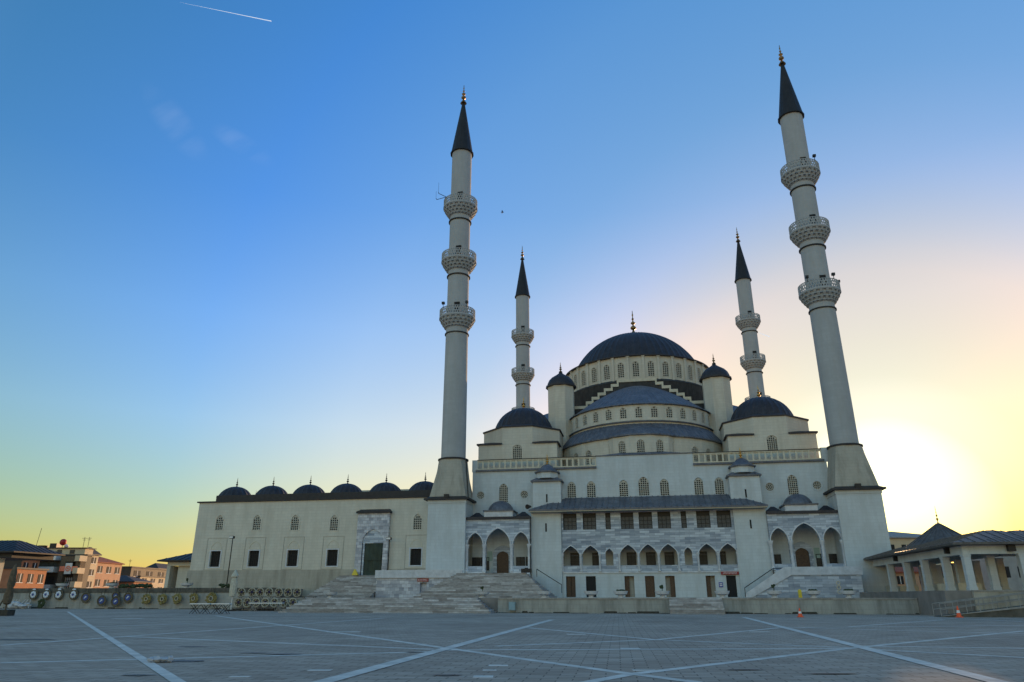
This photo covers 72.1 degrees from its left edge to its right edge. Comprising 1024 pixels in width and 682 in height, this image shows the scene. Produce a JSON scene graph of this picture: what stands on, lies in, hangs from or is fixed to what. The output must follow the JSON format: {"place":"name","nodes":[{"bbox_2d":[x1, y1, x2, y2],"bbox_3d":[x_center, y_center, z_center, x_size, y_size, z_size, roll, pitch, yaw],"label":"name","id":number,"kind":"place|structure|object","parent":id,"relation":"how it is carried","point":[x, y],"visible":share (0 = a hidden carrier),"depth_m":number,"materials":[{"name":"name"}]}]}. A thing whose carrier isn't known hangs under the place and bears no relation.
{"place":"outdoors","nodes":[
{"label":"outdoors","id":0,"kind":"place"},
{"bbox_2d":[93,557,124,587],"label":"apartment house","id":1,"kind":"structure","parent":0,"point":[108,570],"depth_m":195.00,"materials":[{"name":"paint"}]},
{"bbox_2d":[119,575,154,587],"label":"apartment house","id":2,"kind":"structure","parent":0,"point":[126,579],"depth_m":205.85,"materials":[{"name":"grey brick"}]},
{"bbox_2d":[276,589,302,597],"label":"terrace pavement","id":3,"kind":"structure","parent":0,"point":[291,596],"depth_m":97.71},
{"bbox_2d":[0,540,64,579],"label":"gatehouse","id":4,"kind":"object","parent":3,"relation":"on","point":[13,550],"visible":1,"depth_m":108.78,"materials":[{"name":"beige paint"}]},
{"bbox_2d":[157,553,191,587],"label":"gatehouse","id":5,"kind":"object","parent":3,"relation":"on","point":[178,567],"visible":0.27,"depth_m":114.35,"materials":[{"name":"beige paint"}]},
{"bbox_2d":[302,598,668,612],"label":"terrace pavement","id":6,"kind":"structure","parent":0,"point":[492,603],"depth_m":72.18,"materials":[{"name":"stone"}]},
{"bbox_2d":[186,473,432,597],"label":"courtyard wing","id":7,"kind":"structure","parent":6,"relation":"on","point":[308,538],"depth_m":103.75,"materials":[{"name":"stone"}]},
{"bbox_2d":[203,538,227,569],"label":"barred window","id":8,"kind":"structure","parent":7,"relation":"in","point":[216,553],"depth_m":105.34,"materials":[{"name":"stone"}]},
{"bbox_2d":[215,515,222,529],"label":"lattice window","id":9,"kind":"structure","parent":7,"relation":"in","point":[219,523],"depth_m":106.99,"materials":[{"name":"stone"}]},
{"bbox_2d":[242,537,265,569],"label":"barred window","id":10,"kind":"structure","parent":7,"relation":"in","point":[254,559],"depth_m":104.24,"materials":[{"name":"stone"}]},
{"bbox_2d":[253,515,260,529],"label":"lattice window","id":11,"kind":"structure","parent":7,"relation":"in","point":[256,525],"depth_m":105.88,"materials":[{"name":"stone"}]},
{"bbox_2d":[281,537,304,569],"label":"barred window","id":12,"kind":"structure","parent":7,"relation":"in","point":[293,555],"depth_m":103.25,"materials":[{"name":"stone"}]},
{"bbox_2d":[291,515,298,529],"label":"lattice window","id":13,"kind":"structure","parent":7,"relation":"in","point":[295,520],"depth_m":104.80,"materials":[{"name":"stone"}]},
{"bbox_2d":[321,536,343,568],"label":"barred window","id":14,"kind":"structure","parent":7,"relation":"in","point":[333,553],"depth_m":102.20,"materials":[{"name":"stone"}]},
{"bbox_2d":[330,515,337,529],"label":"lattice window","id":15,"kind":"structure","parent":7,"relation":"in","point":[334,520],"depth_m":103.73,"materials":[{"name":"stone"}]},
{"bbox_2d":[363,543,382,574],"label":"door cover","id":16,"kind":"structure","parent":7,"relation":"in","point":[373,551],"depth_m":100.47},
{"bbox_2d":[404,539,422,568],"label":"barred window","id":17,"kind":"structure","parent":7,"relation":"in","point":[416,552],"depth_m":100.01,"materials":[{"name":"stone"}]},
{"bbox_2d":[413,514,421,528],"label":"lattice window","id":18,"kind":"structure","parent":7,"relation":"in","point":[417,519],"depth_m":101.53,"materials":[{"name":"stone"}]},
{"bbox_2d":[304,575,375,597],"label":"courtyard stairs","id":19,"kind":"structure","parent":6,"relation":"on","point":[353,586],"depth_m":94.61,"materials":[{"name":"stone"}]},
{"bbox_2d":[424,88,477,572],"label":"minaret","id":20,"kind":"object","parent":6,"relation":"on","point":[450,501],"visible":1,"depth_m":106.39,"materials":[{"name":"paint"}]},
{"bbox_2d":[375,570,530,597],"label":"marble landing","id":21,"kind":"object","parent":6,"relation":"on","point":[401,583],"visible":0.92,"depth_m":91.78,"materials":[{"name":"white stone"}]},
{"bbox_2d":[413,573,556,597],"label":"portal stairs","id":22,"kind":"structure","parent":6,"relation":"on","point":[497,585],"depth_m":85.44,"materials":[{"name":"stone"}]},
{"bbox_2d":[613,589,627,597],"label":"stone planter","id":23,"kind":"object","parent":6,"relation":"on","point":[620,593],"visible":1,"depth_m":70.31,"materials":[{"name":"stone"}]},
{"bbox_2d":[465,311,845,597],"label":"mosque","id":24,"kind":"structure","parent":6,"relation":"on","point":[633,463],"depth_m":98.55,"materials":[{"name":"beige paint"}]},
{"bbox_2d":[497,551,508,572],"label":"portal door","id":25,"kind":"structure","parent":24,"relation":"in","point":[502,558],"depth_m":98.69,"materials":[{"name":"wood"}]},
{"bbox_2d":[499,484,507,501],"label":"lattice window","id":26,"kind":"structure","parent":24,"relation":"in","point":[503,490],"depth_m":102.22,"materials":[{"name":"stone"}]},
{"bbox_2d":[513,445,521,458],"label":"lattice window","id":27,"kind":"structure","parent":24,"relation":"in","point":[517,449],"depth_m":105.91,"materials":[{"name":"stone"}]},
{"bbox_2d":[516,557,524,565],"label":"gallery window","id":28,"kind":"structure","parent":24,"relation":"in","point":[520,561],"depth_m":98.33,"materials":[{"name":"glass"}]},
{"bbox_2d":[567,576,571,596],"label":"ground door","id":29,"kind":"structure","parent":24,"relation":"in","point":[569,581],"depth_m":93.56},
{"bbox_2d":[563,513,576,529],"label":"casement window","id":30,"kind":"structure","parent":24,"relation":"in","point":[570,523],"depth_m":96.38,"materials":[{"name":"glass"}]},
{"bbox_2d":[567,482,575,497],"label":"lattice window","id":31,"kind":"structure","parent":24,"relation":"in","point":[571,488],"depth_m":100.56,"materials":[{"name":"stone"}]},
{"bbox_2d":[570,553,579,565],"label":"gallery window","id":32,"kind":"structure","parent":24,"relation":"in","point":[574,557],"depth_m":97.14,"materials":[{"name":"glass"}]},
{"bbox_2d":[583,513,595,529],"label":"casement window","id":33,"kind":"structure","parent":24,"relation":"in","point":[589,519],"depth_m":95.89,"materials":[{"name":"glass"}]},
{"bbox_2d":[586,576,595,596],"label":"dark doorway","id":34,"kind":"structure","parent":24,"relation":"in","point":[590,580],"depth_m":93.10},
{"bbox_2d":[587,481,595,496],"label":"lattice window","id":35,"kind":"structure","parent":24,"relation":"in","point":[591,491],"depth_m":100.07,"materials":[{"name":"stone"}]},
{"bbox_2d":[592,553,598,565],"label":"gallery window","id":36,"kind":"structure","parent":24,"relation":"in","point":[595,557],"depth_m":96.64,"materials":[{"name":"glass"}]},
{"bbox_2d":[605,513,610,528],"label":"casement window","id":37,"kind":"structure","parent":24,"relation":"in","point":[607,515],"depth_m":95.49,"materials":[{"name":"glass"}]},
{"bbox_2d":[618,363,623,377],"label":"drum window","id":38,"kind":"structure","parent":24,"relation":"in","point":[620,366],"depth_m":122.61,"materials":[{"name":"glass"}]},
{"bbox_2d":[619,480,627,496],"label":"lattice window","id":39,"kind":"structure","parent":24,"relation":"in","point":[623,486],"depth_m":99.33,"materials":[{"name":"stone"}]},
{"bbox_2d":[620,512,633,528],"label":"casement window","id":40,"kind":"structure","parent":24,"relation":"in","point":[627,522],"depth_m":95.07,"materials":[{"name":"glass"}]},
{"bbox_2d":[624,576,629,596],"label":"ground door","id":41,"kind":"structure","parent":24,"relation":"in","point":[627,586],"depth_m":92.37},
{"bbox_2d":[627,552,635,564],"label":"gallery window","id":42,"kind":"structure","parent":24,"relation":"in","point":[631,556],"depth_m":95.84,"materials":[{"name":"glass"}]},
{"bbox_2d":[632,361,639,375],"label":"drum window","id":43,"kind":"structure","parent":24,"relation":"in","point":[635,365],"depth_m":122.02,"materials":[{"name":"glass"}]},
{"bbox_2d":[637,440,644,451],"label":"apse window","id":44,"kind":"structure","parent":24,"relation":"in","point":[640,444],"depth_m":101.68,"materials":[{"name":"stone"}]},
{"bbox_2d":[638,477,648,495],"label":"lattice window","id":45,"kind":"structure","parent":24,"relation":"in","point":[643,484],"depth_m":98.91,"materials":[{"name":"stone"}]},
{"bbox_2d":[638,512,652,528],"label":"casement window","id":46,"kind":"structure","parent":24,"relation":"in","point":[645,518],"depth_m":94.61,"materials":[{"name":"glass"}]},
{"bbox_2d":[645,576,649,596],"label":"ground door","id":47,"kind":"structure","parent":24,"relation":"in","point":[647,584],"depth_m":91.84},
{"bbox_2d":[646,552,655,564],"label":"gallery window","id":48,"kind":"structure","parent":24,"relation":"in","point":[650,556],"depth_m":95.40,"materials":[{"name":"glass"}]},
{"bbox_2d":[648,361,654,375],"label":"drum window","id":49,"kind":"structure","parent":24,"relation":"in","point":[650,364],"depth_m":121.69,"materials":[{"name":"glass"}]},
{"bbox_2d":[649,576,654,596],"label":"ground door","id":50,"kind":"structure","parent":24,"relation":"in","point":[651,578],"depth_m":91.80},
{"bbox_2d":[657,512,670,527],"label":"casement window","id":51,"kind":"structure","parent":24,"relation":"in","point":[664,520],"depth_m":94.24,"materials":[{"name":"glass"}]},
{"bbox_2d":[660,479,668,495],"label":"lattice window","id":52,"kind":"structure","parent":24,"relation":"in","point":[664,485],"depth_m":98.38,"materials":[{"name":"stone"}]},
{"bbox_2d":[664,552,674,564],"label":"gallery window","id":53,"kind":"structure","parent":24,"relation":"in","point":[669,556],"depth_m":94.96,"materials":[{"name":"glass"}]},
{"bbox_2d":[670,576,675,596],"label":"ground door","id":54,"kind":"structure","parent":24,"relation":"in","point":[672,579],"depth_m":91.39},
{"bbox_2d":[680,511,686,527],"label":"casement window","id":55,"kind":"structure","parent":24,"relation":"in","point":[683,513],"depth_m":93.78,"materials":[{"name":"glass"}]},
{"bbox_2d":[694,478,703,494],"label":"lattice window","id":56,"kind":"structure","parent":24,"relation":"in","point":[698,483],"depth_m":97.59,"materials":[{"name":"stone"}]},
{"bbox_2d":[696,511,710,527],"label":"casement window","id":57,"kind":"structure","parent":24,"relation":"in","point":[703,517],"depth_m":93.35,"materials":[{"name":"glass"}]},
{"bbox_2d":[699,552,707,564],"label":"gallery window","id":58,"kind":"structure","parent":24,"relation":"in","point":[703,559],"depth_m":94.20,"materials":[{"name":"glass"}]},
{"bbox_2d":[706,576,711,596],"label":"ground door","id":59,"kind":"structure","parent":24,"relation":"in","point":[708,582],"depth_m":90.61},
{"bbox_2d":[715,477,724,493],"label":"lattice window","id":60,"kind":"structure","parent":24,"relation":"in","point":[719,485],"depth_m":97.09,"materials":[{"name":"stone"}]},
{"bbox_2d":[716,551,726,564],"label":"gallery window","id":61,"kind":"structure","parent":24,"relation":"in","point":[722,553],"depth_m":93.78,"materials":[{"name":"glass"}]},
{"bbox_2d":[716,510,730,527],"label":"casement window","id":62,"kind":"structure","parent":24,"relation":"in","point":[723,516],"depth_m":92.92,"materials":[{"name":"glass"}]},
{"bbox_2d":[726,576,736,596],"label":"dark doorway","id":63,"kind":"structure","parent":24,"relation":"in","point":[731,580],"depth_m":89.95,"materials":[{"name":"black"}]},
{"bbox_2d":[767,435,777,449],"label":"lattice window","id":64,"kind":"structure","parent":24,"relation":"in","point":[772,444],"depth_m":99.71,"materials":[{"name":"glass"}]},
{"bbox_2d":[787,475,798,494],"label":"lattice window","id":65,"kind":"structure","parent":24,"relation":"in","point":[791,480],"depth_m":95.45,"materials":[{"name":"glass"}]},
{"bbox_2d":[795,548,809,566],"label":"portal door","id":66,"kind":"structure","parent":24,"relation":"in","point":[802,555],"depth_m":92.01,"materials":[{"name":"wood"}]},
{"bbox_2d":[829,554,837,563],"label":"gallery window","id":67,"kind":"structure","parent":24,"relation":"in","point":[832,557],"depth_m":91.34,"materials":[{"name":"glass"}]},
{"bbox_2d":[655,585,669,597],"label":"stone planter","id":68,"kind":"object","parent":6,"relation":"on","point":[662,593],"visible":1,"depth_m":69.63,"materials":[{"name":"stone"}]},
{"bbox_2d":[766,584,781,597],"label":"stone planter","id":69,"kind":"object","parent":6,"relation":"on","point":[773,593],"visible":1,"depth_m":67.83,"materials":[{"name":"stone"}]},
{"bbox_2d":[746,566,863,597],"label":"marble landing","id":70,"kind":"object","parent":6,"relation":"on","point":[827,582],"visible":0.98,"depth_m":84.22,"materials":[{"name":"beige stone"}]},
{"bbox_2d":[805,589,820,597],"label":"stone planter","id":71,"kind":"object","parent":6,"relation":"on","point":[813,593],"visible":1,"depth_m":67.21,"materials":[{"name":"stone"}]},
{"bbox_2d":[778,46,897,591],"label":"minaret","id":72,"kind":"object","parent":6,"relation":"on","point":[853,492],"visible":1,"depth_m":96.59,"materials":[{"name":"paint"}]},
{"bbox_2d":[840,589,855,597],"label":"stone planter","id":73,"kind":"object","parent":6,"relation":"on","point":[848,593],"visible":1,"depth_m":66.71,"materials":[{"name":"stone"}]},
{"bbox_2d":[0,608,1023,681],"bbox_3d":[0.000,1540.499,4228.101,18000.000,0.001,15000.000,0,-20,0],"label":"plaza ground","id":74,"kind":"structure","parent":0,"point":[442,629],"depth_m":22.81,"materials":[{"name":"stone"}]},
{"bbox_2d":[0,564,16,615],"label":"wrapped parasol","id":75,"kind":"object","parent":74,"relation":"on","point":[8,595],"visible":1,"depth_m":61.01,"materials":[{"name":"fabric"}]},
{"bbox_2d":[4,560,39,567],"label":"apartment house","id":76,"kind":"structure","parent":74,"relation":"on","point":[28,563],"depth_m":153.51,"materials":[{"name":"paint"}]},
{"bbox_2d":[13,599,31,608],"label":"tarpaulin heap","id":77,"kind":"object","parent":74,"relation":"on","point":[17,604],"visible":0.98,"depth_m":97.78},
{"bbox_2d":[0,567,49,587],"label":"apartment house","id":78,"kind":"structure","parent":74,"relation":"on","point":[30,577],"depth_m":145.77,"materials":[{"name":"paint"}]},
{"bbox_2d":[36,528,95,587],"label":"office block","id":79,"kind":"structure","parent":74,"relation":"on","point":[71,567],"depth_m":163.10,"materials":[{"name":"concrete"}]},
{"bbox_2d":[86,547,101,587],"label":"apartment house","id":80,"kind":"structure","parent":74,"relation":"on","point":[92,570],"depth_m":179.30,"materials":[{"name":"paint"}]},
{"bbox_2d":[0,588,276,608],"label":"retaining wall","id":81,"kind":"structure","parent":74,"relation":"on","point":[65,601],"depth_m":96.91,"materials":[{"name":"stone"}]},
{"bbox_2d":[81,588,89,602],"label":"wreath","id":82,"kind":"object","parent":81,"relation":"hanging from","point":[85,596],"visible":1,"depth_m":97.83,"materials":[{"name":"blue plant"}]},
{"bbox_2d":[97,589,105,605],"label":"wreath","id":83,"kind":"object","parent":81,"relation":"attached to","point":[101,600],"visible":1,"depth_m":96.95,"materials":[{"name":"blue plant"}]},
{"bbox_2d":[111,589,119,606],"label":"wreath","id":84,"kind":"object","parent":81,"relation":"attached to","point":[115,600],"visible":1,"depth_m":96.55,"materials":[{"name":"blue plant"}]},
{"bbox_2d":[123,588,132,602],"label":"wreath","id":85,"kind":"object","parent":81,"relation":"hanging from","point":[128,598],"visible":1,"depth_m":96.71,"materials":[{"name":"blue plant"}]},
{"bbox_2d":[141,588,150,603],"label":"wreath","id":86,"kind":"object","parent":81,"relation":"attached to","point":[144,597],"visible":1,"depth_m":95.95,"materials":[{"name":"plant"}]},
{"bbox_2d":[157,588,166,604],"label":"wreath","id":87,"kind":"object","parent":81,"relation":"attached to","point":[160,597],"visible":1,"depth_m":95.54,"materials":[{"name":"plant"}]},
{"bbox_2d":[172,588,181,603],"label":"wreath","id":88,"kind":"object","parent":81,"relation":"attached to","point":[178,596],"visible":1,"depth_m":95.18,"materials":[{"name":"yellow wicker"}]},
{"bbox_2d":[205,588,216,604],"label":"wreath","id":89,"kind":"object","parent":81,"relation":"attached to","point":[212,595],"visible":0.91,"depth_m":94.25,"materials":[{"name":"yellow plant"}]},
{"bbox_2d":[120,566,166,577],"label":"apartment house","id":90,"kind":"structure","parent":74,"relation":"on","point":[133,571],"depth_m":224.97,"materials":[{"name":"paint"}]},
{"bbox_2d":[138,576,164,587],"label":"apartment house","id":91,"kind":"structure","parent":74,"relation":"on","point":[159,582],"depth_m":232.41,"materials":[{"name":"paint"}]},
{"bbox_2d":[147,563,166,568],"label":"apartment house","id":92,"kind":"structure","parent":74,"relation":"on","point":[159,565],"depth_m":240.19,"materials":[{"name":"grey brick"}]},
{"bbox_2d":[189,603,211,613],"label":"folding table","id":93,"kind":"object","parent":74,"relation":"on","point":[201,605],"visible":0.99,"depth_m":68.03,"materials":[{"name":"white plastic"}]},
{"bbox_2d":[225,570,238,610],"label":"closed parasol","id":94,"kind":"object","parent":74,"relation":"on","point":[233,586],"visible":0.99,"depth_m":82.04,"materials":[{"name":"white fabric"}]},
{"bbox_2d":[233,598,301,610],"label":"retaining wall","id":95,"kind":"structure","parent":74,"relation":"on","point":[260,607],"depth_m":83.13,"materials":[{"name":"stone"}]},
{"bbox_2d":[278,598,495,613],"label":"plaza stairs","id":96,"kind":"structure","parent":74,"relation":"on","point":[385,605],"depth_m":72.20,"materials":[{"name":"stone"}]},
{"bbox_2d":[0,639,859,675],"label":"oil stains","id":97,"kind":"object","parent":74,"relation":"on","point":[441,675],"visible":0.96,"depth_m":17.31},
{"bbox_2d":[1,612,1023,681],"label":"plaza stripes","id":98,"kind":"object","parent":74,"relation":"on","point":[165,673],"visible":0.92,"depth_m":20.26,"materials":[{"name":"stone"}]},
{"bbox_2d":[146,656,173,662],"bbox_3d":[-8.594,7.764,17.181,0.634,0.172,0.245,6,-21,-16],"label":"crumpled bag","id":99,"kind":"object","parent":98,"relation":"on","point":[156,659],"visible":1,"depth_m":17.13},
{"bbox_2d":[498,598,669,613],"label":"retaining wall","id":100,"kind":"structure","parent":74,"relation":"on","point":[595,605],"depth_m":70.15,"materials":[{"name":"stone"}]},
{"bbox_2d":[669,598,725,613],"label":"terrace steps","id":101,"kind":"structure","parent":74,"relation":"on","point":[696,606],"depth_m":67.19,"materials":[{"name":"stone"}]},
{"bbox_2d":[722,598,919,614],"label":"retaining wall","id":102,"kind":"structure","parent":74,"relation":"on","point":[901,606],"depth_m":66.36,"materials":[{"name":"stone"}]},
{"bbox_2d":[860,590,975,615],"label":"pavilion terrace","id":103,"kind":"structure","parent":74,"relation":"on","point":[926,599],"depth_m":61.47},
{"bbox_2d":[863,509,1023,591],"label":"open pavilion","id":104,"kind":"structure","parent":103,"relation":"on","point":[928,550],"depth_m":67.67,"materials":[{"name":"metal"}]},
{"bbox_2d":[895,567,942,590],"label":"apartment house","id":105,"kind":"structure","parent":74,"relation":"on","point":[900,576],"depth_m":121.28,"materials":[{"name":"red brick"}]},
{"bbox_2d":[888,531,954,583],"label":"apartment house","id":106,"kind":"structure","parent":74,"relation":"on","point":[899,539],"depth_m":144.70,"materials":[{"name":"grey concrete"}]},
{"bbox_2d":[932,592,1023,616],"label":"wheelchair ramp","id":107,"kind":"structure","parent":74,"relation":"on","point":[1014,611],"depth_m":56.35,"materials":[{"name":"stone"}]},
{"bbox_2d":[971,590,1023,610],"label":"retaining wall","id":108,"kind":"structure","parent":74,"relation":"on","point":[979,593],"depth_m":57.96,"materials":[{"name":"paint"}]},
{"bbox_2d":[0,0,1023,566],"label":"sky","id":109,"kind":"structure","parent":0,"point":[224,236],"materials":[{"name":"blue"}]},
{"bbox_2d":[511,247,534,409],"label":"minaret","id":110,"kind":"object","parent":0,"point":[522,374],"visible":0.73,"depth_m":173.53,"materials":[{"name":"stone"}]},
{"bbox_2d":[734,227,770,400],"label":"minaret","id":111,"kind":"object","parent":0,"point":[748,322],"visible":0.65,"depth_m":164.33,"materials":[{"name":"stone"}]},
{"bbox_2d":[971,556,1022,589],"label":"apartment house","id":112,"kind":"structure","parent":0,"point":[1013,573],"depth_m":162.02,"materials":[{"name":"grey concrete"}]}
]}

